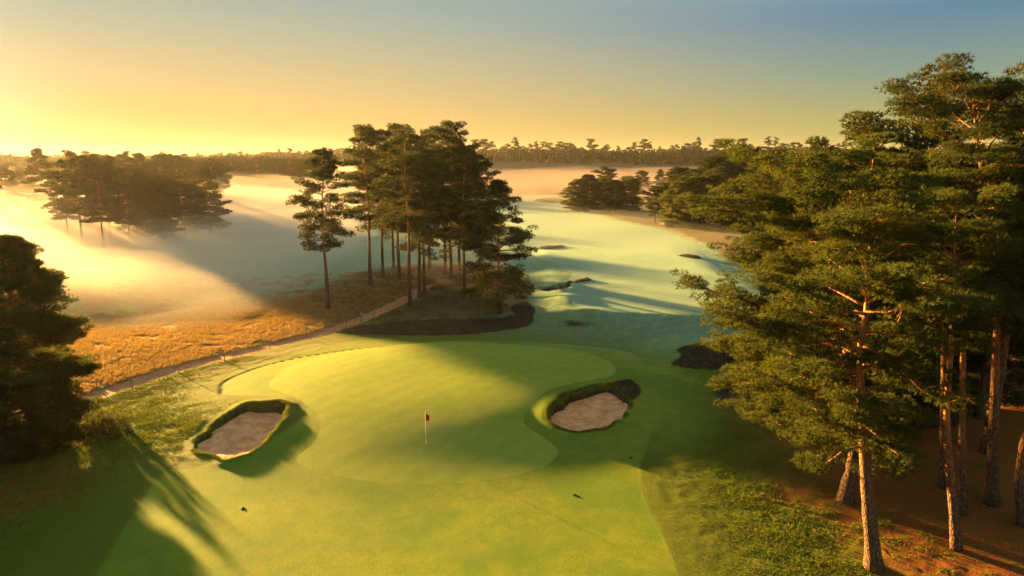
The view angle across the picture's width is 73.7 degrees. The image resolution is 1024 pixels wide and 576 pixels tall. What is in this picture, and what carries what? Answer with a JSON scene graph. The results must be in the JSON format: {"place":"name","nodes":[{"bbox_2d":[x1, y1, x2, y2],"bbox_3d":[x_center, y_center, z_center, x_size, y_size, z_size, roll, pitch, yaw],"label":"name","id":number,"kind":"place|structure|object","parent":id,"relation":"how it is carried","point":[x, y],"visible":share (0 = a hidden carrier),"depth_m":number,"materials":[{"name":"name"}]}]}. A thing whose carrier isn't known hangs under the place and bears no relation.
{"place":"outdoors","nodes":[
{"label":"outdoors","id":0,"kind":"place"},
{"bbox_2d":[45,285,432,414],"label":"path","id":1,"kind":"structure","parent":0,"point":[387,307],"depth_m":66.40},
{"bbox_2d":[0,157,1023,575],"bbox_3d":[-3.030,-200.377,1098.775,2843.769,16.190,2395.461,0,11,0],"label":"ground","id":2,"kind":"structure","parent":0,"point":[190,517],"depth_m":40.56,"materials":[{"name":"plant"}]},
{"bbox_2d":[0,167,25,209],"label":"pine tree","id":3,"kind":"object","parent":2,"relation":"on","point":[10,187],"visible":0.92,"depth_m":256.83,"materials":[{"name":"green plant"}]},
{"bbox_2d":[6,168,39,204],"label":"pine tree","id":4,"kind":"object","parent":2,"relation":"on","point":[19,175],"visible":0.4,"depth_m":284.96,"materials":[{"name":"green plant"}]},
{"bbox_2d":[18,147,58,211],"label":"pine tree","id":5,"kind":"object","parent":2,"relation":"on","point":[34,170],"visible":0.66,"depth_m":244.43,"materials":[{"name":"green plant"}]},
{"bbox_2d":[0,233,105,464],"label":"pine tree","id":6,"kind":"object","parent":2,"relation":"on","point":[37,383],"visible":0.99,"depth_m":42.18,"materials":[{"name":"green plant"}]},
{"bbox_2d":[33,173,81,236],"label":"pine tree","id":7,"kind":"object","parent":2,"relation":"on","point":[59,216],"visible":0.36,"depth_m":169.12,"materials":[{"name":"green plant"}]},
{"bbox_2d":[39,149,103,242],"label":"pine tree","id":8,"kind":"object","parent":2,"relation":"on","point":[63,190],"visible":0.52,"depth_m":155.88,"materials":[{"name":"green plant"}]},
{"bbox_2d":[59,154,135,247],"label":"pine tree","id":9,"kind":"object","parent":2,"relation":"on","point":[90,176],"visible":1,"depth_m":147.45,"materials":[{"name":"green plant"}]},
{"bbox_2d":[78,405,135,444],"bbox_3d":[-27.773,9.031,46.393,3.545,2.222,3.502,10,15,41],"label":"gorse bush","id":10,"kind":"object","parent":2,"relation":"on","point":[106,418],"visible":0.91,"depth_m":46.15,"materials":[{"name":"green plant"}]},
{"bbox_2d":[88,153,130,237],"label":"pine tree","id":11,"kind":"object","parent":2,"relation":"on","point":[112,165],"visible":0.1,"depth_m":166.40,"materials":[{"name":"green plant"}]},
{"bbox_2d":[102,175,147,241],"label":"pine tree","id":12,"kind":"object","parent":2,"relation":"on","point":[129,190],"visible":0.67,"depth_m":158.49,"materials":[{"name":"green plant"}]},
{"bbox_2d":[116,150,144,195],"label":"pine tree","id":13,"kind":"object","parent":2,"relation":"on","point":[122,161],"visible":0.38,"depth_m":234.80,"materials":[{"name":"green plant"}]},
{"bbox_2d":[130,152,148,173],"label":"pine tree","id":14,"kind":"object","parent":2,"relation":"on","point":[139,156],"visible":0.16,"depth_m":240.06,"materials":[{"name":"green plant"}]},
{"bbox_2d":[115,169,171,237],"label":"pine tree","id":15,"kind":"object","parent":2,"relation":"on","point":[140,175],"visible":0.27,"depth_m":165.25,"materials":[{"name":"green plant"}]},
{"bbox_2d":[127,174,189,239],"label":"pine tree","id":16,"kind":"object","parent":2,"relation":"on","point":[165,224],"visible":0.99,"depth_m":160.38,"materials":[{"name":"green plant"}]},
{"bbox_2d":[144,153,185,187],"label":"pine tree","id":17,"kind":"object","parent":2,"relation":"on","point":[158,160],"visible":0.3,"depth_m":234.56,"materials":[{"name":"green plant"}]},
{"bbox_2d":[150,180,201,235],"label":"pine tree","id":18,"kind":"object","parent":2,"relation":"on","point":[178,188],"visible":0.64,"depth_m":170.62,"materials":[{"name":"green plant"}]},
{"bbox_2d":[155,153,197,195],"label":"pine tree","id":19,"kind":"object","parent":2,"relation":"on","point":[181,165],"visible":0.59,"depth_m":238.77,"materials":[{"name":"green plant"}]},
{"bbox_2d":[171,158,204,197],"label":"pine tree","id":20,"kind":"object","parent":2,"relation":"on","point":[192,175],"visible":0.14,"depth_m":271.68,"materials":[{"name":"green plant"}]},
{"bbox_2d":[177,182,213,233],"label":"pine tree","id":21,"kind":"object","parent":2,"relation":"on","point":[195,227],"visible":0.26,"depth_m":178.30,"materials":[{"name":"green plant"}]},
{"bbox_2d":[185,168,232,233],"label":"pine tree","id":22,"kind":"object","parent":2,"relation":"on","point":[209,184],"visible":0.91,"depth_m":175.23,"materials":[{"name":"green plant"}]},
{"bbox_2d":[197,158,229,202],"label":"pine tree","id":23,"kind":"object","parent":2,"relation":"on","point":[210,163],"visible":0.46,"depth_m":276.84,"materials":[{"name":"green plant"}]},
{"bbox_2d":[4,270,427,396],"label":"dry meadow grass","id":24,"kind":"structure","parent":2,"relation":"on","point":[151,320],"depth_m":78.31,"materials":[{"name":"plant"}]},
{"bbox_2d":[200,158,238,193],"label":"pine tree","id":25,"kind":"object","parent":2,"relation":"on","point":[223,168],"visible":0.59,"depth_m":279.26,"materials":[{"name":"green plant"}]},
{"bbox_2d":[89,312,373,396],"bbox_3d":[-24.615,5.932,65.076,1.639,1.500,31.928,7,13,32],"label":"post fence","id":26,"kind":"object","parent":2,"relation":"on","point":[218,357],"visible":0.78,"depth_m":62.95,"materials":[{"name":"brown wood"}]},
{"bbox_2d":[223,158,248,192],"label":"pine tree","id":27,"kind":"object","parent":2,"relation":"on","point":[235,171],"visible":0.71,"depth_m":368.90,"materials":[{"name":"green plant"}]},
{"bbox_2d":[197,412,281,458],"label":"bunker sand","id":28,"kind":"structure","parent":2,"relation":"on","point":[246,432],"depth_m":47.05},
{"bbox_2d":[232,159,259,191],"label":"pine tree","id":29,"kind":"object","parent":2,"relation":"on","point":[243,185],"visible":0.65,"depth_m":371.72,"materials":[{"name":"green plant"}]},
{"bbox_2d":[209,400,283,436],"bbox_3d":[-19.174,9.594,49.110,6.032,2.117,3.994,-7,13,-32],"label":"heather patch","id":30,"kind":"object","parent":2,"relation":"on","point":[263,410],"visible":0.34,"depth_m":50.43,"materials":[{"name":"brown plant"}]},
{"bbox_2d":[245,155,271,193],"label":"pine tree","id":31,"kind":"object","parent":2,"relation":"on","point":[255,160],"visible":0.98,"depth_m":362.31,"materials":[{"name":"green plant"}]},
{"bbox_2d":[247,155,278,192],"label":"pine tree","id":32,"kind":"object","parent":2,"relation":"on","point":[264,158],"visible":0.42,"depth_m":372.27,"materials":[{"name":"green plant"}]},
{"bbox_2d":[263,157,287,193],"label":"pine tree","id":33,"kind":"object","parent":2,"relation":"on","point":[274,162],"visible":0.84,"depth_m":361.59,"materials":[{"name":"green plant"}]},
{"bbox_2d":[272,157,303,193],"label":"pine tree","id":34,"kind":"object","parent":2,"relation":"on","point":[285,165],"visible":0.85,"depth_m":361.42,"materials":[{"name":"green plant"}]},
{"bbox_2d":[278,159,307,193],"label":"pine tree","id":35,"kind":"object","parent":2,"relation":"on","point":[294,187],"visible":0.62,"depth_m":365.39,"materials":[{"name":"green plant"}]},
{"bbox_2d":[285,147,357,309],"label":"pine tree","id":36,"kind":"object","parent":2,"relation":"on","point":[316,172],"visible":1,"depth_m":79.53,"materials":[{"name":"green plant"}]},
{"bbox_2d":[328,123,396,285],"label":"pine tree","id":37,"kind":"object","parent":2,"relation":"on","point":[367,135],"visible":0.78,"depth_m":91.25,"materials":[{"name":"green plant"}]},
{"bbox_2d":[353,131,400,277],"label":"pine tree","id":38,"kind":"object","parent":2,"relation":"on","point":[358,168],"visible":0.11,"depth_m":100.20,"materials":[{"name":"green plant"}]},
{"bbox_2d":[358,144,406,267],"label":"pine tree","id":39,"kind":"object","parent":2,"relation":"on","point":[391,237],"visible":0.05,"depth_m":113.55,"materials":[{"name":"green plant"}]},
{"bbox_2d":[354,122,431,279],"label":"pine tree","id":40,"kind":"object","parent":2,"relation":"on","point":[392,127],"visible":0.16,"depth_m":95.97,"materials":[{"name":"green plant"}]},
{"bbox_2d":[365,127,444,307],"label":"pine tree","id":41,"kind":"object","parent":2,"relation":"on","point":[423,156],"visible":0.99,"depth_m":79.67,"materials":[{"name":"green plant"}]},
{"bbox_2d":[190,382,633,460],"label":"bunker edge grass","id":42,"kind":"structure","parent":2,"relation":"on","point":[287,415],"depth_m":48.01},
{"bbox_2d":[379,141,453,296],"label":"pine tree","id":43,"kind":"object","parent":2,"relation":"on","point":[425,227],"visible":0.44,"depth_m":84.45,"materials":[{"name":"green plant"}]},
{"bbox_2d":[384,148,457,294],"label":"pine tree","id":44,"kind":"object","parent":2,"relation":"on","point":[413,245],"visible":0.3,"depth_m":86.58,"materials":[{"name":"green plant"}]},
{"bbox_2d":[312,264,532,324],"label":"heath grass","id":45,"kind":"structure","parent":2,"relation":"on","point":[441,287],"depth_m":90.23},
{"bbox_2d":[412,128,448,269],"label":"pine tree","id":46,"kind":"object","parent":2,"relation":"on","point":[429,261],"visible":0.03,"depth_m":108.77,"materials":[{"name":"green plant"}]},
{"bbox_2d":[335,311,533,335],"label":"heather patch","id":47,"kind":"object","parent":2,"relation":"on","point":[439,327],"visible":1,"depth_m":73.92,"materials":[{"name":"brown plant"}]},
{"bbox_2d":[269,342,614,483],"bbox_3d":[-5.281,7.994,53.381,29.412,1.172,29.622,0,11,0],"label":"putting green","id":48,"kind":"object","parent":2,"relation":"on","point":[474,401],"visible":1,"depth_m":49.16,"materials":[{"name":"plant"}]},
{"bbox_2d":[422,125,473,274],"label":"pine tree","id":49,"kind":"object","parent":2,"relation":"on","point":[444,244],"visible":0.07,"depth_m":103.56,"materials":[{"name":"green plant"}]},
{"bbox_2d":[423,119,486,279],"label":"pine tree","id":50,"kind":"object","parent":2,"relation":"on","point":[448,134],"visible":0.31,"depth_m":96.60,"materials":[{"name":"green plant"}]},
{"bbox_2d":[427,143,493,270],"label":"pine tree","id":51,"kind":"object","parent":2,"relation":"on","point":[459,252],"visible":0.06,"depth_m":110.47,"materials":[{"name":"green plant"}]},
{"bbox_2d":[426,145,507,292],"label":"pine tree","id":52,"kind":"object","parent":2,"relation":"on","point":[458,204],"visible":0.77,"depth_m":86.82,"materials":[{"name":"green plant"}]},
{"bbox_2d":[0,147,940,164],"bbox_3d":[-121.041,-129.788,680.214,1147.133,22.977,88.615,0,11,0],"label":"wood","id":53,"kind":"object","parent":2,"relation":"on","point":[644,156],"visible":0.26,"depth_m":648.67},
{"bbox_2d":[448,158,508,275],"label":"pine tree","id":54,"kind":"object","parent":2,"relation":"on","point":[489,174],"visible":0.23,"depth_m":101.43,"materials":[{"name":"green plant"}]},
{"bbox_2d":[458,179,537,313],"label":"pine tree","id":55,"kind":"object","parent":2,"relation":"on","point":[489,250],"visible":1,"depth_m":78.38,"materials":[{"name":"green plant"}]},
{"bbox_2d":[499,143,513,161],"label":"distant tree","id":56,"kind":"object","parent":2,"relation":"on","point":[505,154],"visible":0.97,"depth_m":642.77,"materials":[{"name":"green plant"}]},
{"bbox_2d":[510,301,535,314],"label":"heather patch","id":57,"kind":"object","parent":2,"relation":"on","point":[518,307],"visible":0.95,"depth_m":82.60,"materials":[{"name":"brown plant"}]},
{"bbox_2d":[533,197,564,202],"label":"bunker","id":58,"kind":"object","parent":2,"relation":"on","point":[551,200],"visible":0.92,"depth_m":285.98,"materials":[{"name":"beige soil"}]},
{"bbox_2d":[548,144,563,162],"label":"distant tree","id":59,"kind":"object","parent":2,"relation":"on","point":[551,156],"visible":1,"depth_m":628.18,"materials":[{"name":"green plant"}]},
{"bbox_2d":[534,277,590,291],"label":"heather patch","id":60,"kind":"object","parent":2,"relation":"on","point":[569,282],"visible":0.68,"depth_m":94.74,"materials":[{"name":"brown plant"}]},
{"bbox_2d":[558,143,576,162],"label":"distant tree","id":61,"kind":"object","parent":2,"relation":"on","point":[568,157],"visible":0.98,"depth_m":633.28,"materials":[{"name":"plant"}]},
{"bbox_2d":[557,178,592,211],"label":"bushy tree","id":62,"kind":"object","parent":2,"relation":"on","point":[570,202],"visible":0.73,"depth_m":231.86,"materials":[{"name":"green plant"}]},
{"bbox_2d":[543,382,612,418],"bbox_3d":[4.847,8.898,51.814,2.650,2.029,10.470,8,14,37],"label":"heather patch","id":63,"kind":"object","parent":2,"relation":"on","point":[571,399],"visible":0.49,"depth_m":52.37,"materials":[{"name":"brown plant"}]},
{"bbox_2d":[570,174,606,211],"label":"bushy tree","id":64,"kind":"object","parent":2,"relation":"on","point":[594,190],"visible":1,"depth_m":228.13,"materials":[{"name":"plant"}]},
{"bbox_2d":[551,392,627,430],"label":"bunker sand","id":65,"kind":"structure","parent":2,"relation":"on","point":[603,410],"depth_m":50.57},
{"bbox_2d":[590,166,617,180],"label":"bushy tree","id":66,"kind":"object","parent":2,"relation":"on","point":[609,173],"visible":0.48,"depth_m":324.27,"materials":[{"name":"plant"}]},
{"bbox_2d":[593,177,618,210],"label":"bushy tree","id":67,"kind":"object","parent":2,"relation":"on","point":[604,180],"visible":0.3,"depth_m":235.55,"materials":[{"name":"green plant"}]},
{"bbox_2d":[603,180,632,211],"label":"bushy tree","id":68,"kind":"object","parent":2,"relation":"on","point":[610,204],"visible":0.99,"depth_m":230.69,"materials":[{"name":"plant"}]},
{"bbox_2d":[493,195,752,312],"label":"fairway","id":69,"kind":"structure","parent":2,"relation":"on","point":[622,266],"depth_m":120.15,"materials":[{"name":"plant"}]},
{"bbox_2d":[608,379,640,404],"bbox_3d":[8.944,8.583,53.781,2.897,2.175,5.311,0,11,0],"label":"heather patch","id":70,"kind":"object","parent":2,"relation":"on","point":[630,389],"visible":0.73,"depth_m":53.67,"materials":[{"name":"brown plant"}]},
{"bbox_2d":[612,175,646,210],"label":"bushy tree","id":71,"kind":"object","parent":2,"relation":"on","point":[632,185],"visible":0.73,"depth_m":233.21,"materials":[{"name":"green plant"}]},
{"bbox_2d":[634,170,652,190],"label":"bushy tree","id":72,"kind":"object","parent":2,"relation":"on","point":[640,177],"visible":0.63,"depth_m":354.10,"materials":[{"name":"plant"}]},
{"bbox_2d":[636,185,662,221],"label":"pine tree","id":73,"kind":"object","parent":2,"relation":"on","point":[651,207],"visible":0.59,"depth_m":194.40,"materials":[{"name":"green plant"}]},
{"bbox_2d":[650,169,665,185],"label":"bushy tree","id":74,"kind":"object","parent":2,"relation":"on","point":[657,177],"visible":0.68,"depth_m":374.18,"materials":[{"name":"plant"}]},
{"bbox_2d":[649,175,689,224],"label":"pine tree","id":75,"kind":"object","parent":2,"relation":"on","point":[661,188],"visible":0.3,"depth_m":187.47,"materials":[{"name":"green plant"}]},
{"bbox_2d":[653,166,689,211],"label":"pine tree","id":76,"kind":"object","parent":2,"relation":"on","point":[677,170],"visible":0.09,"depth_m":202.10,"materials":[{"name":"green plant"}]},
{"bbox_2d":[650,176,711,228],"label":"pine tree","id":77,"kind":"object","parent":2,"relation":"on","point":[687,183],"visible":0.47,"depth_m":180.50,"materials":[{"name":"green plant"}]},
{"bbox_2d":[670,188,716,229],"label":"pine tree","id":78,"kind":"object","parent":2,"relation":"on","point":[682,205],"visible":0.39,"depth_m":176.84,"materials":[{"name":"green plant"}]},
{"bbox_2d":[677,175,722,223],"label":"pine tree","id":79,"kind":"object","parent":2,"relation":"on","point":[713,182],"visible":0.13,"depth_m":179.71,"materials":[{"name":"green plant"}]},
{"bbox_2d":[681,185,736,229],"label":"pine tree","id":80,"kind":"object","parent":2,"relation":"on","point":[704,192],"visible":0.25,"depth_m":174.75,"materials":[{"name":"green plant"}]},
{"bbox_2d":[670,340,754,369],"bbox_3d":[19.469,6.158,65.347,10.203,0.900,10.100,0,11,0],"label":"heather patch","id":81,"kind":"object","parent":2,"relation":"on","point":[698,356],"visible":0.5,"depth_m":62.88,"materials":[{"name":"brown plant"}]},
{"bbox_2d":[691,155,736,182],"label":"pine tree","id":82,"kind":"object","parent":2,"relation":"on","point":[707,166],"visible":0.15,"depth_m":187.96,"materials":[{"name":"green plant"}]},
{"bbox_2d":[701,166,743,196],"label":"pine tree","id":83,"kind":"object","parent":2,"relation":"on","point":[718,172],"visible":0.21,"depth_m":177.65,"materials":[{"name":"green plant"}]},
{"bbox_2d":[703,188,745,232],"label":"pine tree","id":84,"kind":"object","parent":2,"relation":"on","point":[720,224],"visible":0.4,"depth_m":169.80,"materials":[{"name":"green plant"}]},
{"bbox_2d":[708,170,753,225],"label":"pine tree","id":85,"kind":"object","parent":2,"relation":"on","point":[734,173],"visible":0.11,"depth_m":174.57,"materials":[{"name":"green plant"}]},
{"bbox_2d":[713,371,782,408],"bbox_3d":[19.367,7.906,55.447,6.736,1.052,8.989,0,11,0],"label":"heather patch","id":86,"kind":"object","parent":2,"relation":"on","point":[725,393],"visible":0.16,"depth_m":53.45,"materials":[{"name":"brown plant"}]},
{"bbox_2d":[742,187,770,230],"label":"pine tree","id":87,"kind":"object","parent":2,"relation":"on","point":[753,225],"visible":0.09,"depth_m":165.86,"materials":[{"name":"green plant"}]},
{"bbox_2d":[749,172,796,290],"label":"pine tree","id":88,"kind":"object","parent":2,"relation":"on","point":[772,187],"visible":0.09,"depth_m":90.33,"materials":[{"name":"green plant"}]},
{"bbox_2d":[734,271,833,387],"bbox_3d":[22.458,3.396,55.963,8.080,10.902,8.728,-7,13,-34],"label":"pine tree","id":89,"kind":"object","parent":2,"relation":"on","point":[766,292],"visible":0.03,"depth_m":55.33,"materials":[{"name":"green plant"}]},
{"bbox_2d":[668,204,947,505],"bbox_3d":[15.394,3.785,35.903,12.995,16.953,12.660,0,11,0],"label":"pine tree","id":90,"kind":"object","parent":2,"relation":"on","point":[764,409],"visible":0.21,"depth_m":36.09,"materials":[{"name":"green plant"}]},
{"bbox_2d":[676,130,1003,574],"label":"pine tree","id":91,"kind":"object","parent":2,"relation":"on","point":[897,283],"visible":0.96,"depth_m":27.99,"materials":[{"name":"green plant"}]},
{"bbox_2d":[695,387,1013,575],"bbox_3d":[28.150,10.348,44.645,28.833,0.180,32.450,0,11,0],"label":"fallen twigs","id":92,"kind":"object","parent":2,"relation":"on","point":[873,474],"visible":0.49,"depth_m":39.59,"materials":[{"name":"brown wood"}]},
{"bbox_2d":[689,369,1023,575],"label":"needle litter","id":93,"kind":"object","parent":2,"relation":"on","point":[898,499],"visible":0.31,"depth_m":37.71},
{"bbox_2d":[778,110,991,374],"bbox_3d":[22.770,-0.326,43.713,11.475,22.009,11.400,6,13,29],"label":"pine tree","id":94,"kind":"object","parent":2,"relation":"on","point":[862,122],"visible":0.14,"depth_m":41.06,"materials":[{"name":"green plant"}]},
{"bbox_2d":[837,314,958,431],"bbox_3d":[25.849,4.540,47.571,9.570,12.151,8.285,-10,15,-42],"label":"pine tree","id":95,"kind":"object","parent":2,"relation":"on","point":[919,400],"visible":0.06,"depth_m":46.13,"materials":[{"name":"green plant"}]},
{"bbox_2d":[824,60,1023,454],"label":"pine tree","id":96,"kind":"object","parent":2,"relation":"on","point":[925,93],"visible":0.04,"depth_m":39.60,"materials":[{"name":"green plant"}]},
{"bbox_2d":[839,51,1023,507],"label":"pine tree","id":97,"kind":"object","parent":2,"relation":"on","point":[978,93],"visible":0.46,"depth_m":32.91,"materials":[{"name":"green plant"}]},
{"bbox_2d":[909,391,957,428],"bbox_3d":[28.113,8.783,51.063,12.409,1.081,7.116,0,11,0],"label":"heather patch","id":98,"kind":"object","parent":2,"relation":"on","point":[953,418],"visible":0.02,"depth_m":48.69,"materials":[{"name":"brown plant"}]},
{"bbox_2d":[852,182,1023,552],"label":"pine tree","id":99,"kind":"object","parent":2,"relation":"on","point":[1013,303],"visible":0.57,"depth_m":29.61,"materials":[{"name":"green plant"}]},
{"bbox_2d":[855,186,1023,489],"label":"pine tree","id":100,"kind":"object","parent":2,"relation":"on","point":[940,483],"visible":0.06,"depth_m":38.13,"materials":[{"name":"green plant"}]},
{"bbox_2d":[891,321,1011,410],"bbox_3d":[32.707,4.070,51.476,9.212,11.508,8.529,5,12,22],"label":"pine tree","id":101,"kind":"object","parent":2,"relation":"on","point":[971,365],"visible":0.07,"depth_m":49.92,"materials":[{"name":"green plant"}]},
{"bbox_2d":[888,147,1023,515],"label":"pine tree","id":102,"kind":"object","parent":2,"relation":"on","point":[962,486],"visible":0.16,"depth_m":33.34,"materials":[{"name":"green plant"}]},
{"bbox_2d":[902,61,1023,454],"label":"pine tree","id":103,"kind":"object","parent":2,"relation":"on","point":[1006,338],"visible":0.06,"depth_m":42.05,"materials":[{"name":"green plant"}]},
{"bbox_2d":[953,266,1023,408],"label":"pine tree","id":104,"kind":"object","parent":2,"relation":"on","point":[1009,395],"visible":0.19,"depth_m":50.92,"materials":[{"name":"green plant"}]},
{"bbox_2d":[972,131,1021,419],"bbox_3d":[33.963,-0.804,47.572,9.063,21.629,9.394,11,15,44],"label":"pine tree","id":105,"kind":"object","parent":2,"relation":"on","point":[979,413],"visible":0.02,"depth_m":48.98,"materials":[{"name":"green plant"}]},
{"bbox_2d":[979,202,1023,527],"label":"pine tree","id":106,"kind":"object","parent":2,"relation":"on","point":[1015,326],"visible":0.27,"depth_m":34.35,"materials":[{"name":"green plant"}]},
{"bbox_2d":[0,352,1023,575],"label":"rough grass","id":107,"kind":"structure","parent":0,"point":[32,471],"depth_m":40.12,"materials":[{"name":"plant"}]},
{"bbox_2d":[0,0,1023,156],"label":"sky","id":108,"kind":"structure","parent":0,"point":[111,77],"materials":[{"name":"yellow"}]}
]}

